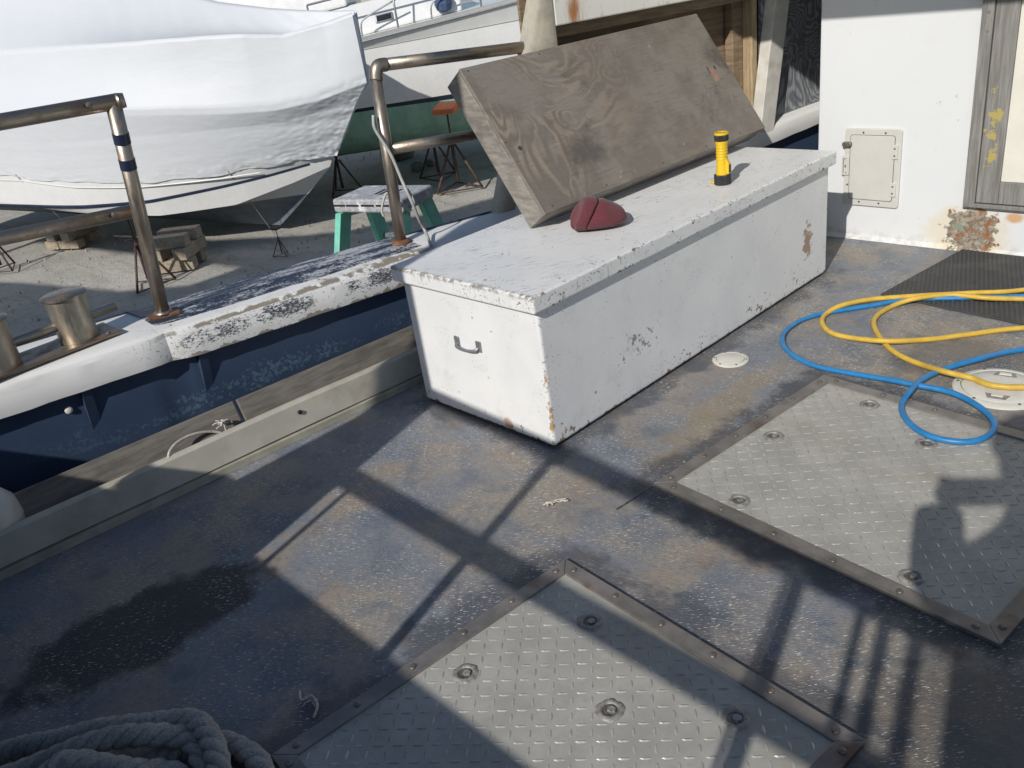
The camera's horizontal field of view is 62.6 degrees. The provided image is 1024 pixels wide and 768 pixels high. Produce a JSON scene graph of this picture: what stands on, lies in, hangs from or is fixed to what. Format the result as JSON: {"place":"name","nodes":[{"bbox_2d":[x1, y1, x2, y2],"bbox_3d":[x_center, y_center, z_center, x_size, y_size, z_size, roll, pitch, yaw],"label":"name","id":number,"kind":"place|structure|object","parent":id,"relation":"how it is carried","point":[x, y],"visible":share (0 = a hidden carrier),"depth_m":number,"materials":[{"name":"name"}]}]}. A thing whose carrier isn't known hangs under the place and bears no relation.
{"place":"outdoors","nodes":[
{"label":"outdoors","id":0,"kind":"place"},
{"bbox_2d":[0,0,497,336],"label":"ground","id":1,"kind":"structure","parent":0,"point":[249,248],"depth_m":11.77,"materials":[{"name":"grey concrete"}]},
{"bbox_2d":[0,246,15,272],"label":"jack stand","id":2,"kind":"object","parent":1,"relation":"on","point":[9,257],"visible":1,"depth_m":11.88,"materials":[{"name":"metal"}]},
{"bbox_2d":[45,226,98,249],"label":"timber blocks","id":3,"kind":"object","parent":1,"relation":"on","point":[77,239],"depth_m":12.58,"materials":[{"name":"beige wood"}]},
{"bbox_2d":[119,205,176,293],"bbox_3d":[-4.373,-1.645,10.013,0.479,0.967,0.549,-17,27,-17],"label":"jack stand","id":4,"kind":"object","parent":1,"relation":"on","point":[136,247],"visible":0.54,"depth_m":9.96,"materials":[{"name":"metal"}]},
{"bbox_2d":[153,224,206,273],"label":"timber blocks","id":5,"kind":"object","parent":1,"relation":"on","point":[180,248],"depth_m":10.57,"materials":[{"name":"beige wood"}]},
{"bbox_2d":[0,0,369,233],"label":"wrapped boat","id":6,"kind":"object","parent":5,"relation":"on","point":[236,113],"visible":0.9,"depth_m":10.53,"materials":[{"name":"paint"}]},
{"bbox_2d":[0,154,491,320],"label":"pebbles","id":7,"kind":"object","parent":1,"relation":"on","point":[308,226],"visible":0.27,"depth_m":11.86,"materials":[{"name":"gravel"}]},
{"bbox_2d":[270,225,287,256],"bbox_3d":[-2.901,-1.798,10.546,0.216,0.380,0.188,3,28,22],"label":"jack stand","id":8,"kind":"object","parent":1,"relation":"on","point":[274,228],"visible":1,"depth_m":10.51,"materials":[{"name":"metal"}]},
{"bbox_2d":[332,154,361,197],"bbox_3d":[-2.670,-3.496,13.234,0.491,0.990,0.562,-10,26,-2],"label":"jack stand","id":9,"kind":"object","parent":1,"relation":"on","point":[336,165],"visible":0.48,"depth_m":13.29,"materials":[{"name":"metal"}]},
{"bbox_2d":[214,0,520,155],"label":"motor yacht","id":10,"kind":"object","parent":9,"relation":"on","point":[414,96],"visible":0.28,"depth_m":11.96,"materials":[{"name":"white paint"}]},
{"bbox_2d":[375,12,392,22],"bbox_3d":[-1.812,-5.191,11.938,0.259,0.125,0.063,-10,26,-2],"label":"window frame","id":11,"kind":"structure","parent":10,"relation":"in","point":[387,16],"depth_m":11.92,"materials":[{"name":"metal"}]},
{"bbox_2d":[333,185,443,252],"bbox_3d":[-0.709,-0.471,5.678,0.786,1.666,1.353,7,30,29],"label":"sawhorse","id":12,"kind":"object","parent":1,"relation":"on","point":[367,200],"visible":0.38,"depth_m":5.33,"materials":[{"name":"paint"}]},
{"bbox_2d":[380,149,414,161],"bbox_3d":[-2.123,-4.330,15.569,0.673,0.504,0.714,7,30,30],"label":"boulder","id":13,"kind":"object","parent":1,"relation":"on","point":[402,156],"visible":0.2,"depth_m":15.32,"materials":[{"name":"grey stone"}]},
{"bbox_2d":[410,162,425,171],"bbox_3d":[-1.585,-3.678,14.270,0.270,0.193,0.260,-15,27,-12],"label":"boulder","id":14,"kind":"object","parent":1,"relation":"on","point":[416,166],"visible":0.88,"depth_m":14.18,"materials":[{"name":"grey stone"}]},
{"bbox_2d":[426,159,434,166],"bbox_3d":[-1.415,-3.805,14.508,0.195,0.141,0.212,0,27,17],"label":"boulder","id":15,"kind":"object","parent":1,"relation":"on","point":[430,163],"visible":0.79,"depth_m":14.43,"materials":[{"name":"grey stone"}]},
{"bbox_2d":[419,147,454,181],"bbox_3d":[-1.174,-3.822,13.315,0.542,1.093,0.621,-27,31,-32],"label":"jack stand","id":16,"kind":"object","parent":1,"relation":"on","point":[437,162],"visible":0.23,"depth_m":13.41,"materials":[{"name":"metal"}]},
{"bbox_2d":[392,211,489,237],"bbox_3d":[1.553,0.503,2.670,7.500,1.755,5.832,-29,33,-36],"label":"boat hull","id":17,"kind":"object","parent":1,"relation":"on","point":[456,220],"depth_m":3.73,"materials":[{"name":"paint"}]},
{"bbox_2d":[0,236,1023,767],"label":"deck","id":18,"kind":"structure","parent":17,"relation":"on","point":[340,564],"depth_m":2.29,"materials":[{"name":"paint"}]},
{"bbox_2d":[0,487,24,530],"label":"fender","id":19,"kind":"object","parent":18,"relation":"on","point":[11,511],"visible":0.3,"depth_m":2.53,"materials":[{"name":"white plastic"}]},
{"bbox_2d":[13,401,242,517],"bbox_3d":[-1.778,0.550,2.391,2.194,0.152,0.075,-27,31,-33],"label":"plank","id":20,"kind":"object","parent":18,"relation":"on","point":[77,480],"visible":0.53,"depth_m":2.75,"materials":[{"name":"grey wood"}]},
{"bbox_2d":[167,418,232,457],"bbox_3d":[-1.059,0.187,2.859,0.053,0.066,0.258,14,34,39],"label":"frayed line","id":21,"kind":"object","parent":20,"relation":"on","point":[221,422],"visible":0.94,"depth_m":2.88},
{"bbox_2d":[0,707,274,767],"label":"mooring rope","id":22,"kind":"object","parent":18,"relation":"on","point":[176,738],"visible":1,"depth_m":1.73,"materials":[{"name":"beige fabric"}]},
{"bbox_2d":[0,346,423,580],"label":"coaming board","id":23,"kind":"object","parent":18,"relation":"on","point":[37,538],"visible":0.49,"depth_m":2.81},
{"bbox_2d":[297,690,318,718],"bbox_3d":[-0.455,0.710,1.885,0.043,0.015,0.099,-29,33,-36],"label":"twine scrap","id":24,"kind":"object","parent":18,"relation":"on","point":[304,700],"visible":1,"depth_m":1.88,"materials":[{"name":"beige fabric"}]},
{"bbox_2d":[236,325,416,420],"bbox_3d":[-0.393,-0.156,3.404,1.494,0.152,0.075,-27,31,-33],"label":"plank","id":25,"kind":"object","parent":18,"relation":"on","point":[289,389],"visible":0.27,"depth_m":3.17,"materials":[{"name":"grey wood"}]},
{"bbox_2d":[0,101,819,492],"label":"bulwark","id":26,"kind":"object","parent":18,"relation":"on","point":[140,377],"visible":0.32,"depth_m":3.03,"materials":[{"name":"paint"}]},
{"bbox_2d":[0,286,122,378],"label":"mooring bitts","id":27,"kind":"object","parent":26,"relation":"attached to","point":[72,316],"visible":1,"depth_m":2.77,"materials":[{"name":"metal"}]},
{"bbox_2d":[0,93,180,321],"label":"guard rail","id":28,"kind":"object","parent":26,"relation":"on","point":[113,105],"visible":1,"depth_m":2.66,"materials":[{"name":"metal"}]},
{"bbox_2d":[369,41,524,245],"bbox_3d":[-0.219,-1.020,3.479,0.794,0.708,0.088,-24,30,-28],"label":"guard rail","id":29,"kind":"object","parent":26,"relation":"on","point":[378,67],"visible":0.97,"depth_m":3.35,"materials":[{"name":"metal"}]},
{"bbox_2d":[380,189,414,216],"bbox_3d":[-0.471,-0.744,3.454,0.147,0.095,0.030,-11,26,-6],"label":"cable loop","id":30,"kind":"object","parent":29,"relation":"hanging from","point":[402,204],"visible":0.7,"depth_m":3.45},
{"bbox_2d":[372,115,431,246],"bbox_3d":[-0.426,-0.791,3.306,0.134,0.526,0.115,-16,27,-15],"label":"cable","id":31,"kind":"object","parent":29,"relation":"hanging from","point":[401,179],"visible":1,"depth_m":3.31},
{"bbox_2d":[491,0,821,212],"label":"shelter side","id":32,"kind":"object","parent":26,"relation":"on","point":[770,51],"visible":0.39,"depth_m":4.21,"materials":[{"name":"white paint"}]},
{"bbox_2d":[543,498,567,505],"bbox_3d":[0.126,0.343,2.456,0.075,0.011,0.025,-10,26,-3],"label":"paper scrap","id":33,"kind":"object","parent":18,"relation":"on","point":[547,503],"visible":1,"depth_m":2.45,"materials":[{"name":"white paper"}]},
{"bbox_2d":[271,559,865,767],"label":"floor hatch","id":34,"kind":"object","parent":18,"relation":"on","point":[564,663],"visible":1,"depth_m":1.78,"materials":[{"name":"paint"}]},
{"bbox_2d":[390,147,835,445],"bbox_3d":[0.507,-0.458,3.365,1.854,0.540,0.703,-29,33,-36],"label":"storage chest","id":35,"kind":"object","parent":18,"relation":"on","point":[555,331],"visible":0.89,"depth_m":2.93,"materials":[{"name":"paint"}]},
{"bbox_2d":[570,196,626,230],"bbox_3d":[0.306,-0.616,3.000,0.194,0.112,0.197,-9,26,-1],"label":"knit hat","id":36,"kind":"object","parent":35,"relation":"on","point":[590,212],"visible":1,"depth_m":2.93,"materials":[{"name":"red fabric"}]},
{"bbox_2d":[448,14,764,227],"bbox_3d":[0.458,-1.139,3.492,1.451,0.564,0.467,-29,33,-36],"label":"plywood cover","id":37,"kind":"object","parent":35,"relation":"on","point":[560,130],"visible":1,"depth_m":3.34,"materials":[{"name":"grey wood"}]},
{"bbox_2d":[710,131,730,185],"bbox_3d":[0.809,-0.876,3.275,0.078,0.200,0.065,-4,26,9],"label":"flashlight","id":38,"kind":"object","parent":35,"relation":"on","point":[722,176],"visible":1,"depth_m":3.26,"materials":[{"name":"yellow plastic"}]},
{"bbox_2d":[712,352,748,367],"bbox_3d":[0.813,-0.093,3.136,0.132,0.008,0.132,-29,33,-36],"label":"deck plate","id":39,"kind":"object","parent":18,"relation":"on","point":[730,359],"visible":1,"depth_m":3.12,"materials":[{"name":"white plastic"}]},
{"bbox_2d":[654,375,1023,647],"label":"floor hatch","id":40,"kind":"object","parent":18,"relation":"on","point":[867,486],"visible":0.98,"depth_m":2.29,"materials":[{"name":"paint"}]},
{"bbox_2d":[780,294,1023,444],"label":"blue hose","id":41,"kind":"object","parent":18,"relation":"on","point":[920,384],"visible":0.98,"depth_m":2.81,"materials":[{"name":"rubber"}]},
{"bbox_2d":[818,0,1023,255],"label":"wheelhouse","id":42,"kind":"object","parent":18,"relation":"on","point":[921,118],"visible":0.98,"depth_m":3.71,"materials":[{"name":"white paint"}]},
{"bbox_2d":[1001,0,1023,182],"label":"door panel","id":43,"kind":"structure","parent":42,"relation":"in","point":[1013,162],"depth_m":3.45,"materials":[{"name":"white paint"}]},
{"bbox_2d":[820,288,1023,389],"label":"yellow hose","id":44,"kind":"object","parent":18,"relation":"on","point":[973,294],"visible":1,"depth_m":3.13,"materials":[{"name":"rubber"}]},
{"bbox_2d":[881,249,1023,324],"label":"rubber mat","id":45,"kind":"object","parent":18,"relation":"on","point":[965,270],"visible":0.89,"depth_m":3.48,"materials":[{"name":"grey rubber"}]},
{"bbox_2d":[952,368,1023,409],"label":"inspection hatch","id":46,"kind":"object","parent":18,"relation":"on","point":[990,398],"visible":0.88,"depth_m":2.68,"materials":[{"name":"white plastic"}]},
{"bbox_2d":[432,101,482,194],"bbox_3d":[-0.784,-3.474,12.311,0.616,1.243,0.706,4,28,24],"label":"jack stand","id":47,"kind":"object","parent":1,"relation":"on","point":[446,107],"visible":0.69,"depth_m":12.34,"materials":[{"name":"metal"}]}
]}

